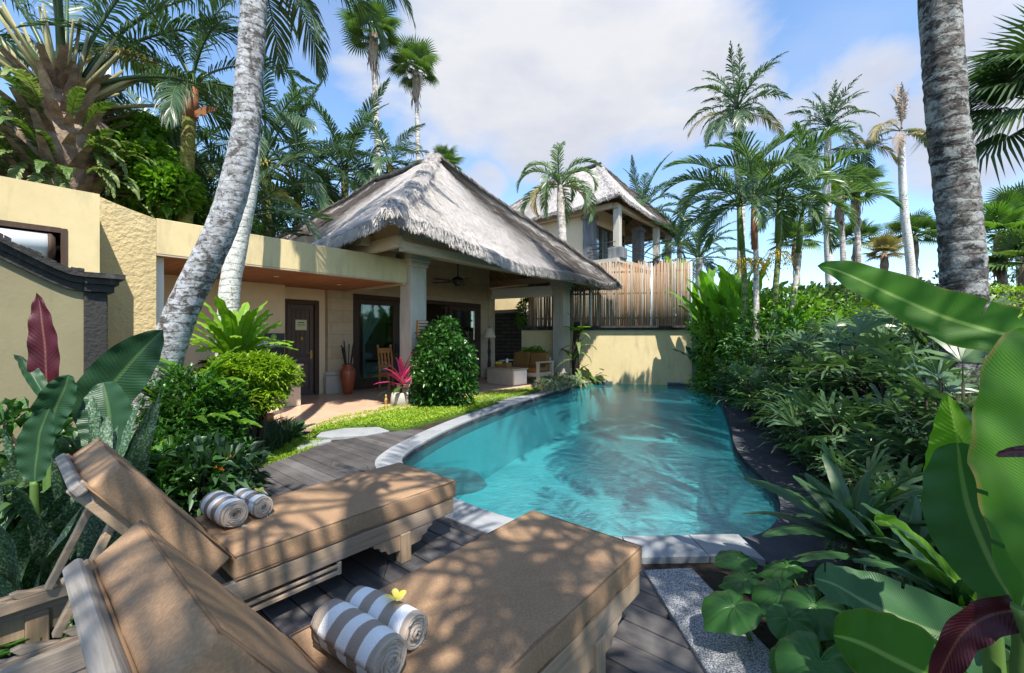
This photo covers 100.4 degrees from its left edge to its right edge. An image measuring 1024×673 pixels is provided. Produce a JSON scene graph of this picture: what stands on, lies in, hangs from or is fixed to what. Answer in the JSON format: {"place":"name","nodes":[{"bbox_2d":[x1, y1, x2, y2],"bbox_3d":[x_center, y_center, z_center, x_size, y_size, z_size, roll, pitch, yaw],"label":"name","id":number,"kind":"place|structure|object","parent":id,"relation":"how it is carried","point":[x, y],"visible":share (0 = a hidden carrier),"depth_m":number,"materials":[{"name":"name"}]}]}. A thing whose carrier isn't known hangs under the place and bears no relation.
{"place":"outdoors","nodes":[
{"label":"outdoors","id":0,"kind":"place"},
{"bbox_2d":[309,386,540,438],"bbox_3d":[-1.268,1.387,9.040,1.675,0.087,6.834,0,0,28],"label":"lime groundcover","id":1,"kind":"object","parent":0,"point":[439,409],"visible":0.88,"depth_m":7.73,"materials":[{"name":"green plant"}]},
{"bbox_2d":[269,377,590,431],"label":"patio floor","id":2,"kind":"structure","parent":0,"point":[315,408],"depth_m":8.85,"materials":[{"name":"stone"}]},
{"bbox_2d":[156,256,324,407],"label":"entrance wall","id":3,"kind":"structure","parent":2,"relation":"on","point":[254,295],"depth_m":8.97,"materials":[{"name":"beige paint"}]},
{"bbox_2d":[156,218,406,292],"bbox_3d":[-4.578,-1.363,8.320,2.660,0.535,4.160,0,0,40],"label":"entrance canopy","id":4,"kind":"object","parent":3,"relation":"attached to","point":[286,263],"visible":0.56,"depth_m":7.60,"materials":[{"name":"yellow paint"}]},
{"bbox_2d":[285,299,318,394],"bbox_3d":[-4.958,0.268,9.998,0.162,2.235,0.833,0,0,40],"label":"entrance door","id":5,"kind":"structure","parent":3,"relation":"attached to","point":[302,325],"depth_m":10.09,"materials":[{"name":"brown wood"}]},
{"bbox_2d":[288,304,312,394],"bbox_3d":[-4.975,0.318,10.010,0.060,2.125,0.610,0,0,40],"label":"door leaf","id":6,"kind":"structure","parent":5,"relation":"in","point":[295,312],"depth_m":10.05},
{"bbox_2d":[499,352,553,381],"bbox_3d":[0.438,0.943,13.287,1.550,0.893,0.840,0,0,40],"label":"outdoor sofa","id":7,"kind":"object","parent":2,"relation":"on","point":[537,364],"visible":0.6,"depth_m":13.13,"materials":[{"name":"fabric"}]},
{"bbox_2d":[0,412,941,658],"bbox_3d":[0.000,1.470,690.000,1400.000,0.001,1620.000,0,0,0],"label":"ground","id":8,"kind":"structure","parent":0,"point":[711,575],"depth_m":2.62,"materials":[{"name":"soil"}]},
{"bbox_2d":[0,410,66,547],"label":"mottled plant","id":9,"kind":"object","parent":8,"relation":"on","point":[14,530],"visible":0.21,"depth_m":2.53,"materials":[{"name":"green plant"}]},
{"bbox_2d":[14,408,54,528],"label":"broad leaf","id":10,"kind":"object","parent":8,"relation":"on","point":[35,439],"visible":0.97,"depth_m":2.29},
{"bbox_2d":[0,397,81,465],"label":"leafy plant","id":11,"kind":"object","parent":8,"relation":"on","point":[15,407],"visible":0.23,"depth_m":3.00,"materials":[{"name":"green plant"}]},
{"bbox_2d":[27,293,59,382],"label":"crimson leaf","id":12,"kind":"object","parent":8,"relation":"on","point":[43,349],"visible":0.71,"depth_m":2.60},
{"bbox_2d":[0,176,99,272],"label":"yellow garden wall","id":13,"kind":"structure","parent":8,"relation":"on","point":[68,219],"depth_m":4.77,"materials":[{"name":"paint"}]},
{"bbox_2d":[0,228,58,259],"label":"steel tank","id":14,"kind":"object","parent":13,"relation":"in","point":[44,244],"visible":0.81,"depth_m":4.58,"materials":[{"name":"silver metal"}]},
{"bbox_2d":[30,374,76,490],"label":"broad leaf","id":15,"kind":"object","parent":8,"relation":"on","point":[57,396],"visible":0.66,"depth_m":2.49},
{"bbox_2d":[0,426,118,643],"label":"mottled plant","id":16,"kind":"object","parent":8,"relation":"on","point":[23,566],"visible":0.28,"depth_m":2.13,"materials":[{"name":"green plant"}]},
{"bbox_2d":[0,233,125,449],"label":"garden wall","id":17,"kind":"structure","parent":8,"relation":"on","point":[75,301],"depth_m":3.72,"materials":[{"name":"yellow paint"}]},
{"bbox_2d":[0,431,162,528],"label":"leafy plant","id":18,"kind":"object","parent":8,"relation":"on","point":[67,443],"visible":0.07,"depth_m":2.61,"materials":[{"name":"green plant"}]},
{"bbox_2d":[11,394,160,577],"bbox_3d":[-2.234,0.880,2.311,0.542,1.141,0.628,0,0,-37],"label":"mottled plant","id":19,"kind":"object","parent":8,"relation":"on","point":[135,451],"visible":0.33,"depth_m":2.24,"materials":[{"name":"green plant"}]},
{"bbox_2d":[76,381,132,450],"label":"broad leaf","id":20,"kind":"object","parent":8,"relation":"on","point":[111,398],"visible":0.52,"depth_m":2.61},
{"bbox_2d":[71,330,163,447],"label":"broad leaf","id":21,"kind":"object","parent":8,"relation":"on","point":[129,365],"visible":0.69,"depth_m":2.77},
{"bbox_2d":[100,197,155,349],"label":"rough garden wall","id":22,"kind":"structure","parent":8,"relation":"on","point":[127,242],"depth_m":5.65,"materials":[{"name":"paint"}]},
{"bbox_2d":[0,0,296,217],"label":"oil palm","id":23,"kind":"object","parent":8,"relation":"on","point":[56,129],"visible":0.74,"depth_m":7.92,"materials":[{"name":"green plant"}]},
{"bbox_2d":[100,109,208,221],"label":"vine tree","id":24,"kind":"object","parent":8,"relation":"on","point":[167,175],"visible":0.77,"depth_m":8.71,"materials":[{"name":"green plant"}]},
{"bbox_2d":[16,0,316,223],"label":"mossy palm","id":25,"kind":"object","parent":8,"relation":"on","point":[190,111],"visible":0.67,"depth_m":8.81,"materials":[{"name":"green plant"}]},
{"bbox_2d":[131,360,259,485],"bbox_3d":[-2.929,0.841,3.989,1.061,1.245,1.365,0,0,0],"label":"green shrub","id":26,"kind":"object","parent":8,"relation":"on","point":[187,430],"visible":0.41,"depth_m":3.88,"materials":[{"name":"green plant"}]},
{"bbox_2d":[147,434,243,513],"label":"leafy plant","id":27,"kind":"object","parent":8,"relation":"on","point":[214,469],"visible":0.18,"depth_m":3.28,"materials":[{"name":"green plant"}]},
{"bbox_2d":[131,0,267,436],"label":"leaning palm","id":28,"kind":"object","parent":8,"relation":"on","point":[194,283],"visible":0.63,"depth_m":4.39,"materials":[{"name":"grey plant"}]},
{"bbox_2d":[103,66,301,215],"bbox_3d":[-9.666,-2.898,11.804,6.376,8.715,6.040,0,0,0],"label":"feather palm","id":29,"kind":"object","parent":8,"relation":"on","point":[213,176],"visible":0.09,"depth_m":11.89,"materials":[{"name":"green plant"}]},
{"bbox_2d":[148,427,273,517],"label":"leafy plant","id":30,"kind":"object","parent":8,"relation":"on","point":[225,448],"visible":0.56,"depth_m":3.22,"materials":[{"name":"green plant"}]},
{"bbox_2d":[189,295,298,435],"bbox_3d":[-3.512,0.580,5.478,1.484,2.140,1.453,0,0,0],"label":"nest fern","id":31,"kind":"object","parent":8,"relation":"on","point":[230,330],"visible":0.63,"depth_m":5.27,"materials":[{"name":"green plant"}]},
{"bbox_2d":[193,348,304,457],"bbox_3d":[-3.062,0.796,4.997,1.097,1.324,1.062,0,0,0],"label":"lime bush","id":32,"kind":"object","parent":8,"relation":"on","point":[277,379],"visible":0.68,"depth_m":4.90,"materials":[{"name":"green plant"}]},
{"bbox_2d":[165,107,333,239],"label":"feather palm","id":33,"kind":"object","parent":8,"relation":"on","point":[299,212],"visible":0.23,"depth_m":11.36,"materials":[{"name":"green plant"}]},
{"bbox_2d":[155,56,364,234],"bbox_3d":[-9.458,-4.582,16.529,6.810,12.076,6.963,0,0,0],"label":"feather palm","id":34,"kind":"object","parent":8,"relation":"on","point":[265,149],"visible":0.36,"depth_m":16.09,"materials":[{"name":"green plant"}]},
{"bbox_2d":[226,414,307,467],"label":"dark grass","id":35,"kind":"structure","parent":8,"relation":"on","point":[276,437],"depth_m":5.71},
{"bbox_2d":[212,74,389,234],"bbox_3d":[-9.828,-4.749,19.037,8.303,12.411,7.756,0,0,44],"label":"feather palm","id":36,"kind":"object","parent":8,"relation":"on","point":[300,136],"visible":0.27,"depth_m":18.34,"materials":[{"name":"green plant"}]},
{"bbox_2d":[215,0,415,355],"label":"second palm","id":37,"kind":"object","parent":8,"relation":"on","point":[230,281],"visible":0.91,"depth_m":6.92,"materials":[{"name":"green plant"}]},
{"bbox_2d":[260,77,418,220],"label":"feather palm","id":38,"kind":"object","parent":8,"relation":"on","point":[351,145],"visible":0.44,"depth_m":19.58,"materials":[{"name":"green plant"}]},
{"bbox_2d":[334,0,404,165],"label":"fan palm","id":39,"kind":"object","parent":8,"relation":"on","point":[371,44],"visible":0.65,"depth_m":22.86,"materials":[{"name":"green plant"}]},
{"bbox_2d":[324,110,429,198],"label":"feather palm","id":40,"kind":"object","parent":8,"relation":"on","point":[379,168],"visible":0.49,"depth_m":19.53,"materials":[{"name":"green plant"}]},
{"bbox_2d":[382,32,441,159],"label":"fan palm","id":41,"kind":"object","parent":8,"relation":"on","point":[420,54],"visible":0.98,"depth_m":23.72,"materials":[{"name":"green plant"}]},
{"bbox_2d":[407,315,479,407],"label":"round bush","id":42,"kind":"object","parent":8,"relation":"on","point":[442,382],"visible":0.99,"depth_m":8.48,"materials":[{"name":"green plant"}]},
{"bbox_2d":[274,151,622,402],"bbox_3d":[-3.455,-2.040,13.744,11.376,6.980,8.958,0,0,40],"label":"thatched villa","id":43,"kind":"object","parent":8,"relation":"on","point":[430,217],"visible":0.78,"depth_m":11.27,"materials":[{"name":"plant"}]},
{"bbox_2d":[355,299,396,389],"bbox_3d":[-3.656,0.198,11.537,0.117,2.355,1.285,0,0,40],"label":"glass door","id":44,"kind":"structure","parent":43,"relation":"in","point":[367,382],"depth_m":11.44,"materials":[{"name":"black metal"}]},
{"bbox_2d":[449,306,477,376],"bbox_3d":[-1.592,0.198,14.041,0.060,2.355,1.245,0,0,40],"label":"glass door","id":45,"kind":"structure","parent":43,"relation":"in","point":[467,316],"depth_m":14.22,"materials":[{"name":"black glass"}]},
{"bbox_2d":[232,429,703,672],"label":"wooden deck","id":46,"kind":"structure","parent":8,"relation":"on","point":[648,637],"depth_m":2.55,"materials":[{"name":"wood"}]},
{"bbox_2d":[0,437,455,672],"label":"sun lounger","id":47,"kind":"object","parent":46,"relation":"on","point":[296,541],"visible":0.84,"depth_m":2.08,"materials":[{"name":"brown wood"}]},
{"bbox_2d":[199,490,248,527],"bbox_3d":[-1.584,0.950,2.348,0.317,0.150,0.147,0,0,36],"label":"rolled towel","id":48,"kind":"object","parent":47,"relation":"on","point":[222,508],"visible":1,"depth_m":2.29,"materials":[{"name":"white fabric"}]},
{"bbox_2d":[61,510,642,672],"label":"sun lounger","id":49,"kind":"object","parent":46,"relation":"on","point":[532,591],"visible":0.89,"depth_m":1.40,"materials":[{"name":"brown wood"}]},
{"bbox_2d":[310,599,406,672],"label":"rolled towel","id":50,"kind":"object","parent":49,"relation":"on","point":[352,638],"visible":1,"depth_m":1.28,"materials":[{"name":"white fabric"}]},
{"bbox_2d":[345,586,427,650],"bbox_3d":[-0.433,0.962,1.461,0.317,0.125,0.123,0,0,31],"label":"rolled towel","id":51,"kind":"object","parent":49,"relation":"on","point":[408,623],"visible":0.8,"depth_m":1.42,"materials":[{"name":"white fabric"}]},
{"bbox_2d":[495,297,536,364],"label":"lava stone wall","id":52,"kind":"structure","parent":8,"relation":"on","point":[508,339],"depth_m":16.55,"materials":[{"name":"black stone"}]},
{"bbox_2d":[515,141,601,241],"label":"bottle palm","id":53,"kind":"object","parent":8,"relation":"on","point":[562,210],"visible":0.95,"depth_m":17.35,"materials":[{"name":"green plant"}]},
{"bbox_2d":[509,162,687,325],"bbox_3d":[4.270,-4.789,28.036,11.243,12.517,10.144,0,0,40],"label":"villa","id":54,"kind":"object","parent":8,"relation":"on","point":[606,234],"visible":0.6,"depth_m":24.38,"materials":[{"name":"beige paint"}]},
{"bbox_2d":[521,324,700,391],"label":"pool end wall","id":55,"kind":"structure","parent":8,"relation":"on","point":[637,358],"depth_m":13.66,"materials":[{"name":"yellow paint"}]},
{"bbox_2d":[528,258,691,325],"bbox_3d":[3.108,-1.405,13.956,5.226,2.150,0.136,0,0,11],"label":"bamboo fence","id":56,"kind":"object","parent":55,"relation":"on","point":[630,306],"visible":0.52,"depth_m":13.80,"materials":[{"name":"beige wood"}]},
{"bbox_2d":[622,152,699,260],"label":"feather palm","id":57,"kind":"object","parent":8,"relation":"on","point":[641,192],"visible":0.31,"depth_m":28.08,"materials":[{"name":"green plant"}]},
{"bbox_2d":[645,197,760,319],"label":"feather palm","id":58,"kind":"object","parent":8,"relation":"on","point":[699,260],"visible":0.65,"depth_m":19.92,"materials":[{"name":"green plant"}]},
{"bbox_2d":[644,568,771,672],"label":"gravel strip","id":59,"kind":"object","parent":8,"relation":"on","point":[682,593],"depth_m":2.03,"materials":[{"name":"gravel"}]},
{"bbox_2d":[701,589,761,640],"bbox_3d":[0.996,1.332,1.945,0.244,0.249,0.246,0,0,21],"label":"elephant ear","id":60,"kind":"object","parent":59,"relation":"on","point":[728,611],"visible":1,"depth_m":1.92},
{"bbox_2d":[775,630,854,672],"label":"elephant ear","id":61,"kind":"object","parent":59,"relation":"on","point":[796,651],"visible":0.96,"depth_m":1.53},
{"bbox_2d":[683,304,741,415],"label":"garden shrub","id":62,"kind":"object","parent":8,"relation":"on","point":[699,362],"visible":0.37,"depth_m":11.18,"materials":[{"name":"green plant"}]},
{"bbox_2d":[683,40,792,277],"bbox_3d":[11.136,-6.238,21.012,5.078,15.377,5.195,0,0,0],"label":"coconut palm","id":63,"kind":"object","parent":8,"relation":"on","point":[738,119],"visible":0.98,"depth_m":20.64,"materials":[{"name":"green plant"}]},
{"bbox_2d":[703,361,782,426],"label":"lady palm","id":64,"kind":"object","parent":8,"relation":"on","point":[753,386],"visible":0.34,"depth_m":6.85,"materials":[{"name":"green plant"}]},
{"bbox_2d":[699,258,788,352],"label":"banana plant","id":65,"kind":"object","parent":8,"relation":"on","point":[733,298],"visible":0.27,"depth_m":10.74,"materials":[{"name":"green plant"}]},
{"bbox_2d":[659,129,829,359],"bbox_3d":[4.968,-1.547,9.474,3.370,5.995,3.127,0,0,13],"label":"areca palm","id":66,"kind":"object","parent":8,"relation":"on","point":[748,182],"visible":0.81,"depth_m":9.54,"materials":[{"name":"green plant"}]},
{"bbox_2d":[714,307,808,407],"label":"garden shrub","id":67,"kind":"object","parent":8,"relation":"on","point":[779,325],"visible":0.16,"depth_m":8.91,"materials":[{"name":"green plant"}]},
{"bbox_2d":[676,128,852,356],"bbox_3d":[5.232,-1.390,9.309,3.117,5.680,3.306,0,0,22],"label":"areca palm","id":68,"kind":"object","parent":8,"relation":"on","point":[759,213],"visible":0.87,"depth_m":8.97,"materials":[{"name":"green plant"}]},
{"bbox_2d":[752,577,792,616],"bbox_3d":[1.252,1.312,1.999,0.227,0.286,0.234,0,0,27],"label":"elephant ear","id":69,"kind":"object","parent":8,"relation":"on","point":[767,593],"visible":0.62,"depth_m":2.03},
{"bbox_2d":[694,123,874,331],"bbox_3d":[5.753,-1.578,9.445,3.466,6.056,3.455,0,0,0],"label":"areca palm","id":70,"kind":"object","parent":8,"relation":"on","point":[778,253],"visible":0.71,"depth_m":9.37,"materials":[{"name":"green plant"}]},
{"bbox_2d":[766,603,814,639],"bbox_3d":[1.192,1.310,1.794,0.217,0.291,0.152,0,0,0],"label":"elephant ear","id":71,"kind":"object","parent":8,"relation":"on","point":[781,622],"visible":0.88,"depth_m":1.79},
{"bbox_2d":[726,281,868,362],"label":"garden shrub","id":72,"kind":"object","parent":8,"relation":"on","point":[821,302],"visible":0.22,"depth_m":9.30,"materials":[{"name":"green plant"}]},
{"bbox_2d":[764,334,850,391],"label":"lady palm","id":73,"kind":"object","parent":8,"relation":"on","point":[799,361],"visible":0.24,"depth_m":5.70,"materials":[{"name":"green plant"}]},
{"bbox_2d":[780,585,845,647],"bbox_3d":[1.302,1.294,1.843,0.232,0.321,0.222,0,0,18],"label":"elephant ear","id":74,"kind":"object","parent":8,"relation":"on","point":[822,613],"visible":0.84,"depth_m":1.83},
{"bbox_2d":[734,120,903,309],"bbox_3d":[6.737,-1.548,9.952,3.128,5.996,3.359,0,0,-24],"label":"areca palm","id":75,"kind":"object","parent":8,"relation":"on","point":[818,217],"visible":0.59,"depth_m":9.67,"materials":[{"name":"green plant"}]},
{"bbox_2d":[751,387,908,482],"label":"lady palm","id":76,"kind":"object","parent":8,"relation":"on","point":[801,400],"visible":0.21,"depth_m":4.15,"materials":[{"name":"green plant"}]},
{"bbox_2d":[743,454,935,569],"bbox_3d":[1.878,1.064,2.342,1.132,0.772,1.010,0,0,0],"label":"strap leaf plant","id":77,"kind":"object","parent":8,"relation":"on","point":[858,496],"visible":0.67,"depth_m":2.41,"materials":[{"name":"plant"}]},
{"bbox_2d":[755,381,923,481],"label":"lady palm","id":78,"kind":"object","parent":8,"relation":"on","point":[828,420],"visible":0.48,"depth_m":3.82,"materials":[{"name":"green plant"}]},
{"bbox_2d":[784,74,898,287],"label":"coconut palm","id":79,"kind":"object","parent":8,"relation":"on","point":[828,117],"visible":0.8,"depth_m":20.87,"materials":[{"name":"green plant"}]},
{"bbox_2d":[782,314,912,408],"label":"lady palm","id":80,"kind":"object","parent":8,"relation":"on","point":[863,326],"visible":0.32,"depth_m":4.78,"materials":[{"name":"green plant"}]},
{"bbox_2d":[796,421,922,490],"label":"lady palm","id":81,"kind":"object","parent":8,"relation":"on","point":[850,466],"visible":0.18,"depth_m":3.16,"materials":[{"name":"green plant"}]},
{"bbox_2d":[785,435,934,549],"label":"lady palm","id":82,"kind":"object","parent":8,"relation":"on","point":[904,471],"visible":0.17,"depth_m":2.71,"materials":[{"name":"green plant"}]},
{"bbox_2d":[803,330,938,423],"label":"lady palm","id":83,"kind":"object","parent":8,"relation":"on","point":[870,341],"visible":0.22,"depth_m":4.27,"materials":[{"name":"green plant"}]},
{"bbox_2d":[793,486,951,593],"bbox_3d":[1.877,1.022,2.107,0.773,0.405,0.791,0,0,-41],"label":"strap leaf plant","id":84,"kind":"object","parent":8,"relation":"on","point":[911,511],"visible":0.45,"depth_m":2.15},
{"bbox_2d":[859,229,904,269],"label":"fan palm","id":85,"kind":"object","parent":8,"relation":"on","point":[887,241],"visible":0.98,"depth_m":23.81,"materials":[{"name":"green plant"}]},
{"bbox_2d":[862,82,926,277],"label":"coconut palm","id":86,"kind":"object","parent":8,"relation":"on","point":[907,237],"visible":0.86,"depth_m":19.87,"materials":[{"name":"white plant"}]},
{"bbox_2d":[833,608,966,672],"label":"banana leaf","id":87,"kind":"object","parent":8,"relation":"on","point":[867,640],"visible":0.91,"depth_m":1.39,"materials":[{"name":"plant"}]},
{"bbox_2d":[878,207,936,278],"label":"fan palm","id":88,"kind":"object","parent":8,"relation":"on","point":[918,221],"visible":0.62,"depth_m":26.59,"materials":[{"name":"green plant"}]},
{"bbox_2d":[810,503,1010,646],"bbox_3d":[1.803,0.987,1.781,0.928,0.406,0.742,0,0,-27],"label":"strap leaf plant","id":89,"kind":"object","parent":8,"relation":"on","point":[960,588],"visible":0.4,"depth_m":1.74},
{"bbox_2d":[843,359,979,463],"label":"lady palm","id":90,"kind":"object","parent":8,"relation":"on","point":[944,367],"visible":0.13,"depth_m":3.35,"materials":[{"name":"green plant"}]},
{"bbox_2d":[814,562,1009,672],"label":"banana leaf","id":91,"kind":"object","parent":8,"relation":"on","point":[930,613],"visible":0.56,"depth_m":1.59,"materials":[{"name":"plant"}]},
{"bbox_2d":[842,336,988,484],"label":"lady palm","id":92,"kind":"object","parent":8,"relation":"on","point":[919,389],"visible":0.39,"depth_m":2.93,"materials":[{"name":"green plant"}]},
{"bbox_2d":[865,333,975,440],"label":"lady palm","id":93,"kind":"object","parent":8,"relation":"on","point":[895,359],"visible":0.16,"depth_m":3.73,"materials":[{"name":"green plant"}]},
{"bbox_2d":[874,513,976,600],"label":"rolled leaf","id":94,"kind":"object","parent":8,"relation":"on","point":[884,520],"visible":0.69,"depth_m":1.78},
{"bbox_2d":[917,0,990,407],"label":"palm","id":95,"kind":"object","parent":8,"relation":"on","point":[962,243],"visible":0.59,"depth_m":3.89,"materials":[{"name":"grey plant"}]},
{"bbox_2d":[923,395,1006,672],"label":"banana leaf","id":96,"kind":"object","parent":8,"relation":"on","point":[952,424],"visible":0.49,"depth_m":1.30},
{"bbox_2d":[910,3,1023,187],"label":"fan palm","id":97,"kind":"object","parent":8,"relation":"on","point":[997,77],"visible":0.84,"depth_m":5.51,"materials":[{"name":"green plant"}]},
{"bbox_2d":[921,443,1023,672],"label":"banana leaf","id":98,"kind":"object","parent":8,"relation":"on","point":[958,530],"visible":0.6,"depth_m":1.23,"materials":[{"name":"plant"}]},
{"bbox_2d":[928,595,1019,672],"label":"dark red leaf","id":99,"kind":"object","parent":8,"relation":"on","point":[970,631],"visible":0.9,"depth_m":1.05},
{"bbox_2d":[967,327,1023,643],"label":"banana leaf","id":100,"kind":"object","parent":8,"relation":"on","point":[998,416],"visible":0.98,"depth_m":1.09,"materials":[{"name":"plant"}]},
{"bbox_2d":[983,194,1023,304],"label":"fan palm","id":101,"kind":"object","parent":8,"relation":"on","point":[999,217],"visible":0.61,"depth_m":14.73,"materials":[{"name":"green plant"}]},
{"bbox_2d":[988,224,1023,314],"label":"fan palm","id":102,"kind":"object","parent":8,"relation":"on","point":[1012,242],"visible":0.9,"depth_m":14.04,"materials":[{"name":"green plant"}]},
{"bbox_2d":[0,0,1023,298],"label":"sky","id":103,"kind":"structure","parent":0,"point":[611,80],"materials":[{"name":"blue"}]},
{"bbox_2d":[413,388,777,536],"bbox_3d":[2.033,2.125,8.557,4.195,0.950,11.290,0,0,22],"label":"pool basin","id":104,"kind":"object","parent":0,"point":[609,461],"visible":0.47,"depth_m":8.04,"materials":[{"name":"liquid"}]},
{"bbox_2d":[419,467,486,495],"bbox_3d":[-0.917,1.750,5.198,1.240,0.120,0.800,0,0,0],"label":"pool ledge","id":105,"kind":"object","parent":104,"relation":"in","point":[468,481],"visible":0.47,"depth_m":5.13,"materials":[{"name":"teal stone"}]},
{"bbox_2d":[402,382,780,517],"bbox_3d":[2.033,1.552,8.557,4.195,0.195,11.290,0,0,22],"label":"pool waterline","id":106,"kind":"object","parent":104,"relation":"attached to","point":[471,426],"visible":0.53,"depth_m":7.09,"materials":[{"name":"stone"}]},
{"bbox_2d":[375,380,862,571],"bbox_3d":[2.247,1.469,8.457,5.190,0.082,11.847,0,0,23],"label":"pool coping","id":107,"kind":"object","parent":104,"relation":"on","point":[668,549],"depth_m":3.42,"materials":[{"name":"stone"}]},
{"bbox_2d":[686,257,767,390],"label":"banana plant","id":108,"kind":"object","parent":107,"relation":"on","point":[715,308],"visible":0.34,"depth_m":11.32,"materials":[{"name":"green plant"}]},
{"bbox_2d":[818,260,1023,351],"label":"banana leaf","id":109,"kind":"object","parent":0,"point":[954,318],"visible":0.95,"depth_m":1.82,"materials":[{"name":"plant"}]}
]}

